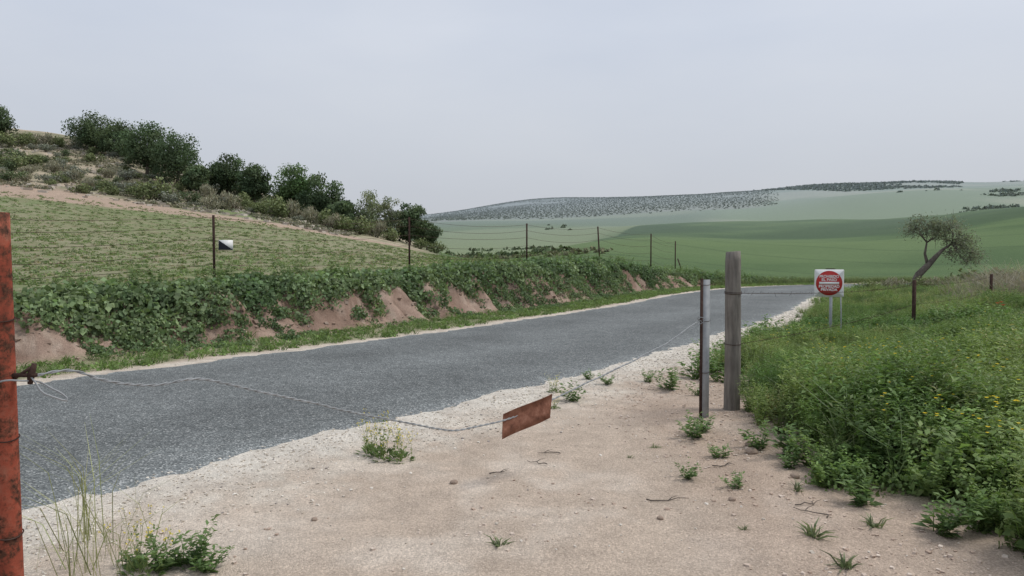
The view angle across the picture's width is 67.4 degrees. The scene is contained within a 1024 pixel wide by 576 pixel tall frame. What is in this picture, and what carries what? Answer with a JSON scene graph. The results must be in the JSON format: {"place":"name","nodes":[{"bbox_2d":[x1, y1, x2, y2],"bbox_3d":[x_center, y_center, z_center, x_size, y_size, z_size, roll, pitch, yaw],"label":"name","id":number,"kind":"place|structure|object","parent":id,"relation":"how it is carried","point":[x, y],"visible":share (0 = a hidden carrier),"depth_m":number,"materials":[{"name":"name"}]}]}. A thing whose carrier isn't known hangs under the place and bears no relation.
{"place":"outdoors","nodes":[
{"label":"outdoors","id":0,"kind":"place"},
{"bbox_2d":[17,283,906,509],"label":"road","id":1,"kind":"structure","parent":0,"point":[182,427],"depth_m":9.12,"materials":[{"name":"asphalt"}]},
{"bbox_2d":[0,128,1023,575],"bbox_3d":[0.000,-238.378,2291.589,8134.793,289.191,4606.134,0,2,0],"label":"ground","id":2,"kind":"structure","parent":0,"point":[804,232],"depth_m":6.02,"materials":[{"name":"soil"}]},
{"bbox_2d":[0,104,19,134],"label":"oak tree","id":3,"kind":"object","parent":2,"relation":"on","point":[6,125],"visible":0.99,"depth_m":103.37,"materials":[{"name":"green plant"}]},
{"bbox_2d":[0,131,19,146],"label":"shrub","id":4,"kind":"object","parent":2,"relation":"on","point":[10,139],"visible":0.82,"depth_m":96.43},
{"bbox_2d":[0,169,26,180],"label":"shrub","id":5,"kind":"object","parent":2,"relation":"on","point":[6,176],"visible":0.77,"depth_m":69.45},
{"bbox_2d":[0,152,28,169],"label":"shrub","id":6,"kind":"object","parent":2,"relation":"on","point":[20,161],"visible":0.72,"depth_m":79.18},
{"bbox_2d":[0,212,37,575],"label":"gate post","id":7,"kind":"object","parent":2,"relation":"on","point":[11,549],"visible":0.99,"depth_m":3.20,"materials":[{"name":"red paint"}]},
{"bbox_2d":[0,317,704,431],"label":"gate cable","id":8,"kind":"object","parent":7,"relation":"attached to","point":[164,383],"visible":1,"depth_m":4.00,"materials":[{"name":"metal"}]},
{"bbox_2d":[502,394,551,438],"bbox_3d":[0.116,0.924,5.559,0.533,0.252,0.016,-2,3,-45],"label":"hanging plate","id":9,"kind":"object","parent":8,"relation":"hanging from","point":[534,413],"visible":1,"depth_m":5.55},
{"bbox_2d":[12,132,38,145],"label":"shrub","id":10,"kind":"object","parent":2,"relation":"on","point":[24,138],"visible":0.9,"depth_m":99.03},
{"bbox_2d":[19,152,43,166],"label":"shrub","id":11,"kind":"object","parent":2,"relation":"on","point":[36,160],"visible":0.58,"depth_m":83.47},
{"bbox_2d":[29,132,53,144],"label":"shrub","id":12,"kind":"object","parent":2,"relation":"on","point":[46,137],"visible":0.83,"depth_m":101.09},
{"bbox_2d":[44,160,71,170],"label":"shrub","id":13,"kind":"object","parent":2,"relation":"on","point":[55,165],"visible":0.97,"depth_m":82.11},
{"bbox_2d":[20,417,124,563],"bbox_3d":[-2.409,1.080,4.169,0.637,0.697,0.894,-2,3,-33],"label":"grass tuft","id":14,"kind":"object","parent":2,"relation":"on","point":[85,502],"visible":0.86,"depth_m":4.26,"materials":[{"name":"beige plant"}]},
{"bbox_2d":[67,183,91,193],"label":"shrub","id":15,"kind":"object","parent":2,"relation":"on","point":[82,188],"visible":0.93,"depth_m":66.43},
{"bbox_2d":[21,427,150,575],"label":"grass tuft","id":16,"kind":"object","parent":2,"relation":"on","point":[68,560],"visible":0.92,"depth_m":3.88,"materials":[{"name":"beige plant"}]},
{"bbox_2d":[61,109,115,147],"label":"oak tree","id":17,"kind":"object","parent":2,"relation":"on","point":[82,134],"visible":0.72,"depth_m":101.79,"materials":[{"name":"green plant"}]},
{"bbox_2d":[35,490,178,575],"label":"grass tuft","id":18,"kind":"object","parent":2,"relation":"on","point":[96,547],"visible":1,"depth_m":3.68,"materials":[{"name":"green plant"}]},
{"bbox_2d":[98,186,121,194],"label":"shrub","id":19,"kind":"object","parent":2,"relation":"on","point":[112,191],"visible":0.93,"depth_m":69.32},
{"bbox_2d":[87,117,138,155],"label":"oak tree","id":20,"kind":"object","parent":2,"relation":"on","point":[109,140],"visible":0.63,"depth_m":99.22,"materials":[{"name":"green plant"}]},
{"bbox_2d":[116,168,137,180],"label":"shrub","id":21,"kind":"object","parent":2,"relation":"on","point":[127,173],"visible":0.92,"depth_m":84.98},
{"bbox_2d":[83,474,182,566],"bbox_3d":[-2.053,1.175,4.139,0.686,0.532,0.579,2,3,44],"label":"grass tuft","id":22,"kind":"object","parent":2,"relation":"on","point":[119,547],"visible":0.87,"depth_m":4.07,"materials":[{"name":"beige plant"}]},
{"bbox_2d":[115,535,158,568],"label":"weed","id":23,"kind":"object","parent":2,"relation":"on","point":[130,559],"visible":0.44,"depth_m":3.96,"materials":[{"name":"green plant"}]},
{"bbox_2d":[98,504,179,575],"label":"wild mustard","id":24,"kind":"object","parent":2,"relation":"on","point":[140,564],"visible":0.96,"depth_m":3.86,"materials":[{"name":"green plant"}]},
{"bbox_2d":[112,119,172,174],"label":"oak tree","id":25,"kind":"object","parent":2,"relation":"on","point":[146,135],"visible":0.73,"depth_m":90.42,"materials":[{"name":"green plant"}]},
{"bbox_2d":[131,176,176,199],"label":"shrub","id":26,"kind":"object","parent":2,"relation":"on","point":[145,188],"visible":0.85,"depth_m":69.15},
{"bbox_2d":[132,527,191,571],"bbox_3d":[-1.811,1.343,3.939,0.283,0.222,0.297,-2,3,-36],"label":"weed","id":27,"kind":"object","parent":2,"relation":"on","point":[154,552],"visible":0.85,"depth_m":3.91,"materials":[{"name":"green plant"}]},
{"bbox_2d":[158,191,181,202],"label":"shrub","id":28,"kind":"object","parent":2,"relation":"on","point":[168,197],"visible":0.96,"depth_m":68.69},
{"bbox_2d":[144,127,203,183],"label":"oak tree","id":29,"kind":"object","parent":2,"relation":"on","point":[171,160],"visible":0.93,"depth_m":86.15,"materials":[{"name":"green plant"}]},
{"bbox_2d":[0,135,356,235],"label":"hillside rocks","id":30,"kind":"object","parent":2,"relation":"on","point":[160,202],"visible":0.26,"depth_m":67.25,"materials":[{"name":"stone"}]},
{"bbox_2d":[0,132,360,236],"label":"hillside scrub","id":31,"kind":"object","parent":2,"relation":"on","point":[170,204],"visible":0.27,"depth_m":73.26,"materials":[{"name":"plant"}]},
{"bbox_2d":[149,514,219,569],"bbox_3d":[-1.648,1.317,3.981,0.372,0.266,0.305,-2,3,-45],"label":"weed","id":32,"kind":"object","parent":2,"relation":"on","point":[182,560],"visible":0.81,"depth_m":3.96,"materials":[{"name":"green plant"}]},
{"bbox_2d":[177,190,202,202],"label":"shrub","id":33,"kind":"object","parent":2,"relation":"on","point":[193,198],"visible":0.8,"depth_m":72.72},
{"bbox_2d":[179,164,209,193],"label":"oak tree","id":34,"kind":"object","parent":2,"relation":"on","point":[194,177],"visible":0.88,"depth_m":82.96,"materials":[{"name":"green plant"}]},
{"bbox_2d":[197,183,216,197],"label":"shrub","id":35,"kind":"object","parent":2,"relation":"on","point":[208,190],"visible":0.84,"depth_m":80.73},
{"bbox_2d":[183,541,234,572],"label":"weed","id":36,"kind":"object","parent":2,"relation":"on","point":[200,564],"visible":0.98,"depth_m":3.90,"materials":[{"name":"green plant"}]},
{"bbox_2d":[196,196,225,209],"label":"shrub","id":37,"kind":"object","parent":2,"relation":"on","point":[220,204],"visible":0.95,"depth_m":69.22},
{"bbox_2d":[212,215,215,276],"bbox_3d":[-6.590,-0.690,17.006,0.056,1.840,0.049,0,2,0],"label":"fence post","id":38,"kind":"object","parent":2,"relation":"on","point":[213,230],"visible":0.64,"depth_m":16.97,"materials":[{"name":"metal"}]},
{"bbox_2d":[210,240,232,249],"bbox_3d":[-6.386,-0.945,16.877,0.480,0.220,0.014,-1,3,-20],"label":"marker sign","id":39,"kind":"object","parent":38,"relation":"attached to","point":[225,244],"visible":1,"depth_m":16.90,"materials":[{"name":"white metal"}]},
{"bbox_2d":[19,235,664,251],"bbox_3d":[-0.152,-1.555,27.074,0.884,0.580,37.650,1,3,31],"label":"fence wire","id":40,"kind":"object","parent":38,"relation":"attached to","point":[286,240],"visible":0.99,"depth_m":18.58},
{"bbox_2d":[23,245,672,264],"bbox_3d":[-0.152,-1.250,27.087,0.884,0.572,37.650,1,3,31],"label":"fence wire","id":41,"kind":"object","parent":38,"relation":"attached to","point":[268,252],"visible":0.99,"depth_m":17.62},
{"bbox_2d":[202,190,237,208],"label":"shrub","id":42,"kind":"object","parent":2,"relation":"on","point":[229,195],"visible":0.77,"depth_m":71.50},
{"bbox_2d":[204,152,244,194],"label":"oak tree","id":43,"kind":"object","parent":2,"relation":"on","point":[223,174],"visible":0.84,"depth_m":88.47,"materials":[{"name":"green plant"}]},
{"bbox_2d":[231,162,275,201],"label":"oak tree","id":44,"kind":"object","parent":2,"relation":"on","point":[254,185],"visible":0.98,"depth_m":86.87,"materials":[{"name":"green plant"}]},
{"bbox_2d":[0,191,522,292],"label":"field weeds","id":45,"kind":"object","parent":2,"relation":"on","point":[351,257],"visible":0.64,"depth_m":34.43,"materials":[{"name":"green plant"}]},
{"bbox_2d":[264,195,290,217],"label":"shrub","id":46,"kind":"object","parent":2,"relation":"on","point":[280,205],"visible":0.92,"depth_m":71.15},
{"bbox_2d":[264,198,300,218],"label":"shrub","id":47,"kind":"object","parent":2,"relation":"on","point":[292,207],"visible":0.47,"depth_m":72.50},
{"bbox_2d":[265,162,318,214],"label":"oak tree","id":48,"kind":"object","parent":2,"relation":"on","point":[290,188],"visible":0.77,"depth_m":84.43,"materials":[{"name":"green plant"}]},
{"bbox_2d":[301,208,320,223],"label":"shrub","id":49,"kind":"object","parent":2,"relation":"on","point":[310,215],"visible":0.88,"depth_m":74.17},
{"bbox_2d":[295,171,346,213],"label":"oak tree","id":50,"kind":"object","parent":2,"relation":"on","point":[319,199],"visible":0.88,"depth_m":82.44,"materials":[{"name":"green plant"}]},
{"bbox_2d":[320,213,340,229],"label":"shrub","id":51,"kind":"object","parent":2,"relation":"on","point":[330,220],"visible":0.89,"depth_m":73.60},
{"bbox_2d":[326,200,355,219],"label":"oak tree","id":52,"kind":"object","parent":2,"relation":"on","point":[345,207],"visible":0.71,"depth_m":79.01,"materials":[{"name":"green plant"}]},
{"bbox_2d":[333,214,353,231],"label":"shrub","id":53,"kind":"object","parent":2,"relation":"on","point":[343,224],"visible":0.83,"depth_m":74.05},
{"bbox_2d":[15,273,696,367],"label":"bank clods","id":54,"kind":"object","parent":2,"relation":"on","point":[256,321],"visible":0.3,"depth_m":16.76,"materials":[{"name":"soil"}]},
{"bbox_2d":[346,215,375,234],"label":"shrub","id":55,"kind":"object","parent":2,"relation":"on","point":[361,229],"visible":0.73,"depth_m":75.39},
{"bbox_2d":[353,189,386,233],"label":"wispy tree","id":56,"kind":"object","parent":2,"relation":"on","point":[368,209],"visible":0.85,"depth_m":81.23,"materials":[{"name":"green plant"}]},
{"bbox_2d":[355,408,386,455],"bbox_3d":[-1.157,1.188,6.259,0.373,0.365,0.266,2,3,32],"label":"wild mustard","id":57,"kind":"object","parent":2,"relation":"on","point":[368,447],"visible":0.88,"depth_m":6.23,"materials":[{"name":"green plant"}]},
{"bbox_2d":[363,220,386,237],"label":"shrub","id":58,"kind":"object","parent":2,"relation":"on","point":[381,227],"visible":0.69,"depth_m":77.64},
{"bbox_2d":[365,410,403,461],"bbox_3d":[-1.012,1.183,6.126,0.309,0.418,0.348,2,3,39],"label":"wild mustard","id":59,"kind":"object","parent":2,"relation":"on","point":[375,450],"visible":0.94,"depth_m":6.12,"materials":[{"name":"green plant"}]},
{"bbox_2d":[380,226,400,241],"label":"shrub","id":60,"kind":"object","parent":2,"relation":"on","point":[391,234],"visible":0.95,"depth_m":77.25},
{"bbox_2d":[377,195,404,233],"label":"wispy tree","id":61,"kind":"object","parent":2,"relation":"on","point":[391,213],"visible":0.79,"depth_m":83.41,"materials":[{"name":"green plant"}]},
{"bbox_2d":[386,424,415,463],"bbox_3d":[-0.880,1.215,6.050,0.321,0.340,0.221,2,3,44],"label":"wild mustard","id":62,"kind":"object","parent":2,"relation":"on","point":[402,454],"visible":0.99,"depth_m":6.06,"materials":[{"name":"green plant"}]},
{"bbox_2d":[13,249,794,290],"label":"bank top weeds","id":63,"kind":"object","parent":2,"relation":"on","point":[218,276],"visible":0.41,"depth_m":16.91,"materials":[{"name":"green plant"}]},
{"bbox_2d":[394,202,427,244],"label":"oak tree","id":64,"kind":"object","parent":2,"relation":"on","point":[415,212],"visible":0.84,"depth_m":84.87,"materials":[{"name":"green plant"}]},
{"bbox_2d":[13,256,811,357],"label":"bank plants","id":65,"kind":"object","parent":2,"relation":"on","point":[89,304],"visible":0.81,"depth_m":15.84,"materials":[{"name":"green plant"}]},
{"bbox_2d":[16,282,813,377],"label":"verge grass","id":66,"kind":"structure","parent":2,"relation":"on","point":[339,338],"depth_m":15.11,"materials":[{"name":"green plant"}]},
{"bbox_2d":[414,220,442,249],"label":"oak tree","id":67,"kind":"object","parent":2,"relation":"on","point":[428,234],"visible":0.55,"depth_m":87.09,"materials":[{"name":"green plant"}]},
{"bbox_2d":[427,241,447,252],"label":"shrub","id":68,"kind":"object","parent":2,"relation":"on","point":[440,247],"visible":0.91,"depth_m":83.69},
{"bbox_2d":[22,294,970,575],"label":"roadside gravel","id":69,"kind":"structure","parent":2,"relation":"on","point":[522,398],"depth_m":6.32,"materials":[{"name":"gravel"}]},
{"bbox_2d":[445,244,570,257],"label":"valley bushes","id":70,"kind":"object","parent":2,"relation":"on","point":[502,253],"visible":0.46,"depth_m":201.67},
{"bbox_2d":[25,368,1023,575],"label":"soil clods","id":71,"kind":"object","parent":2,"relation":"on","point":[950,556],"visible":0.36,"depth_m":5.05,"materials":[{"name":"soil"}]},
{"bbox_2d":[452,246,612,258],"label":"valley reeds","id":72,"kind":"object","parent":2,"relation":"on","point":[578,251],"visible":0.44,"depth_m":133.96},
{"bbox_2d":[559,379,586,401],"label":"weed","id":73,"kind":"object","parent":2,"relation":"on","point":[572,396],"visible":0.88,"depth_m":8.45,"materials":[{"name":"green plant"}]},
{"bbox_2d":[422,189,777,220],"bbox_3d":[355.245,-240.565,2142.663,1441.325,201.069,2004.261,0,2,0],"label":"olive grove","id":74,"kind":"object","parent":2,"relation":"on","point":[462,217],"visible":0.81,"depth_m":1742.98,"materials":[{"name":"plant"}]},
{"bbox_2d":[650,234,651,265],"bbox_3d":[6.870,-1.594,37.987,0.056,2.183,0.049,0,2,0],"label":"fence post","id":75,"kind":"object","parent":2,"relation":"on","point":[650,249],"visible":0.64,"depth_m":37.95,"materials":[{"name":"metal"}]},
{"bbox_2d":[10,217,673,242],"bbox_3d":[-0.152,-2.048,27.053,0.884,0.589,37.650,1,3,31],"label":"fence wire","id":76,"kind":"object","parent":75,"relation":"attached to","point":[294,223],"visible":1,"depth_m":18.31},
{"bbox_2d":[11,226,673,246],"bbox_3d":[-0.152,-1.827,27.062,0.884,0.586,37.650,1,3,31],"label":"fence wire","id":77,"kind":"object","parent":75,"relation":"attached to","point":[276,229],"visible":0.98,"depth_m":17.46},
{"bbox_2d":[13,254,672,279],"bbox_3d":[-0.152,-0.884,27.102,0.884,0.619,37.650,1,3,31],"label":"fence wire","id":78,"kind":"object","parent":75,"relation":"attached to","point":[326,265],"visible":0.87,"depth_m":19.29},
{"bbox_2d":[653,367,681,389],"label":"weed","id":79,"kind":"object","parent":2,"relation":"on","point":[672,383],"visible":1,"depth_m":9.15,"materials":[{"name":"green plant"}]},
{"bbox_2d":[675,457,702,479],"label":"weed","id":80,"kind":"object","parent":2,"relation":"on","point":[691,474],"visible":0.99,"depth_m":5.53,"materials":[{"name":"green plant"}]},
{"bbox_2d":[676,349,711,379],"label":"weed","id":81,"kind":"object","parent":2,"relation":"on","point":[694,365],"visible":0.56,"depth_m":10.05,"materials":[{"name":"green plant"}]},
{"bbox_2d":[676,409,712,438],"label":"weed","id":82,"kind":"object","parent":2,"relation":"on","point":[694,434],"visible":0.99,"depth_m":6.74,"materials":[{"name":"green plant"}]},
{"bbox_2d":[698,278,710,417],"bbox_3d":[1.863,0.735,7.457,0.118,1.654,0.078,0,2,0],"label":"fence post","id":83,"kind":"object","parent":2,"relation":"on","point":[703,370],"visible":0.94,"depth_m":7.43,"materials":[{"name":"metal"}]},
{"bbox_2d":[690,339,724,373],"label":"weed","id":84,"kind":"object","parent":2,"relation":"on","point":[721,364],"visible":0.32,"depth_m":10.44,"materials":[{"name":"green plant"}]},
{"bbox_2d":[709,350,723,382],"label":"weed","id":85,"kind":"object","parent":2,"relation":"on","point":[714,375],"visible":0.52,"depth_m":9.68,"materials":[{"name":"green plant"}]},
{"bbox_2d":[707,443,734,457],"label":"weed","id":86,"kind":"object","parent":2,"relation":"on","point":[718,454],"visible":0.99,"depth_m":6.16,"materials":[{"name":"green plant"}]},
{"bbox_2d":[718,471,744,488],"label":"weed","id":87,"kind":"object","parent":2,"relation":"on","point":[737,479],"visible":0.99,"depth_m":5.35,"materials":[{"name":"green plant"}]},
{"bbox_2d":[723,251,741,410],"bbox_3d":[2.260,0.585,7.871,0.176,1.927,0.176,0,2,0],"label":"wooden post","id":88,"kind":"object","parent":2,"relation":"on","point":[732,343],"visible":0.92,"depth_m":7.80,"materials":[{"name":"grey wood"}]},
{"bbox_2d":[744,277,989,295],"bbox_3d":[7.891,-0.115,15.048,0.412,0.322,18.178,2,3,39],"label":"barbed wire","id":89,"kind":"object","parent":88,"relation":"attached to","point":[832,292],"visible":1,"depth_m":9.73,"materials":[{"name":"metal"}]},
{"bbox_2d":[738,418,774,449],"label":"weed","id":90,"kind":"object","parent":2,"relation":"on","point":[763,441],"visible":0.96,"depth_m":6.34,"materials":[{"name":"green plant"}]},
{"bbox_2d":[761,421,814,459],"bbox_3d":[2.192,1.200,6.085,0.496,0.324,0.310,-2,3,-43],"label":"weed","id":91,"kind":"object","parent":2,"relation":"on","point":[777,444],"visible":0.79,"depth_m":6.10,"materials":[{"name":"green plant"}]},
{"bbox_2d":[777,445,804,468],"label":"weed","id":92,"kind":"object","parent":2,"relation":"on","point":[788,463],"visible":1,"depth_m":5.77,"materials":[{"name":"green plant"}]},
{"bbox_2d":[793,518,838,539],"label":"weed","id":93,"kind":"object","parent":2,"relation":"on","point":[811,532],"visible":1,"depth_m":4.33,"materials":[{"name":"green plant"}]},
{"bbox_2d":[814,268,843,331],"bbox_3d":[5.665,0.485,13.748,0.490,1.670,0.046,1,2,17],"label":"prohibition sign","id":94,"kind":"object","parent":2,"relation":"on","point":[829,281],"visible":1,"depth_m":13.71,"materials":[{"name":"white metal"}]},
{"bbox_2d":[805,443,852,483],"bbox_3d":[2.289,1.273,5.438,0.291,0.260,0.465,0,2,0],"label":"weed","id":95,"kind":"object","parent":2,"relation":"on","point":[833,467],"visible":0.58,"depth_m":5.38,"materials":[{"name":"green plant"}]},
{"bbox_2d":[820,549,859,571],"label":"weed","id":96,"kind":"object","parent":2,"relation":"on","point":[846,565],"visible":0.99,"depth_m":3.97,"materials":[{"name":"green plant"}]},
{"bbox_2d":[755,180,963,191],"bbox_3d":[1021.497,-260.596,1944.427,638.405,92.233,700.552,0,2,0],"label":"oak trees","id":97,"kind":"object","parent":2,"relation":"on","point":[849,186],"visible":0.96,"depth_m":1899.05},
{"bbox_2d":[835,458,883,506],"bbox_3d":[2.250,1.272,5.014,0.277,0.308,0.338,-2,3,-41],"label":"weed","id":98,"kind":"object","parent":2,"relation":"on","point":[860,499],"visible":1,"depth_m":5.00,"materials":[{"name":"green plant"}]},
{"bbox_2d":[710,278,1023,488],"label":"tall grass","id":99,"kind":"structure","parent":2,"relation":"on","point":[898,462],"depth_m":7.93,"materials":[{"name":"green plant"}]},
{"bbox_2d":[711,278,1023,557],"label":"wild plants","id":100,"kind":"object","parent":2,"relation":"on","point":[999,491],"visible":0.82,"depth_m":6.29,"materials":[{"name":"green plant"}]},
{"bbox_2d":[860,513,895,528],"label":"weed","id":101,"kind":"object","parent":2,"relation":"on","point":[874,525],"visible":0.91,"depth_m":4.56,"materials":[{"name":"green plant"}]},
{"bbox_2d":[752,317,1023,471],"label":"yellow wildflowers","id":102,"kind":"object","parent":2,"relation":"on","point":[938,394],"visible":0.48,"depth_m":5.79,"materials":[{"name":"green plant"}]},
{"bbox_2d":[876,276,911,288],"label":"shrub","id":103,"kind":"object","parent":2,"relation":"on","point":[892,281],"visible":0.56,"depth_m":32.95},
{"bbox_2d":[911,280,916,323],"bbox_3d":[8.400,0.478,16.057,0.060,1.294,0.054,0,2,0],"label":"fence post","id":104,"kind":"object","parent":2,"relation":"on","point":[914,282],"visible":0.64,"depth_m":16.03,"materials":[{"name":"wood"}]},
{"bbox_2d":[895,209,990,284],"bbox_3d":[19.669,-1.552,34.960,4.143,4.040,1.889,0,2,0],"label":"olive tree","id":105,"kind":"object","parent":2,"relation":"on","point":[937,232],"visible":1,"depth_m":34.88,"materials":[{"name":"green plant"}]},
{"bbox_2d":[910,489,990,537],"bbox_3d":[2.550,1.290,4.417,0.291,0.307,0.420,0,2,-9],"label":"weed","id":106,"kind":"object","parent":2,"relation":"on","point":[946,524],"visible":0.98,"depth_m":4.41,"materials":[{"name":"green plant"}]},
{"bbox_2d":[896,187,1023,212],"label":"distant oak wood","id":107,"kind":"object","parent":2,"relation":"on","point":[1010,192],"visible":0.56,"depth_m":926.02,"materials":[{"name":"green plant"}]},
{"bbox_2d":[925,267,1022,296],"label":"dead cane clump","id":108,"kind":"object","parent":2,"relation":"on","point":[1006,286],"visible":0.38,"depth_m":22.46,"materials":[{"name":"beige plant"}]},
{"bbox_2d":[962,255,1023,289],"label":"dead cane clump","id":109,"kind":"object","parent":2,"relation":"on","point":[1001,274],"visible":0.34,"depth_m":24.31,"materials":[{"name":"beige plant"}]},
{"bbox_2d":[965,258,1023,295],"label":"dead cane clump","id":110,"kind":"object","parent":2,"relation":"on","point":[1005,280],"visible":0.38,"depth_m":23.23,"materials":[{"name":"beige plant"}]},
{"bbox_2d":[0,0,1023,218],"label":"sky","id":111,"kind":"structure","parent":0,"point":[440,106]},
{"bbox_2d":[668,267,949,285],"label":"roadside grass","id":112,"kind":"structure","parent":0,"point":[856,279],"depth_m":44.71,"materials":[{"name":"green plant"}]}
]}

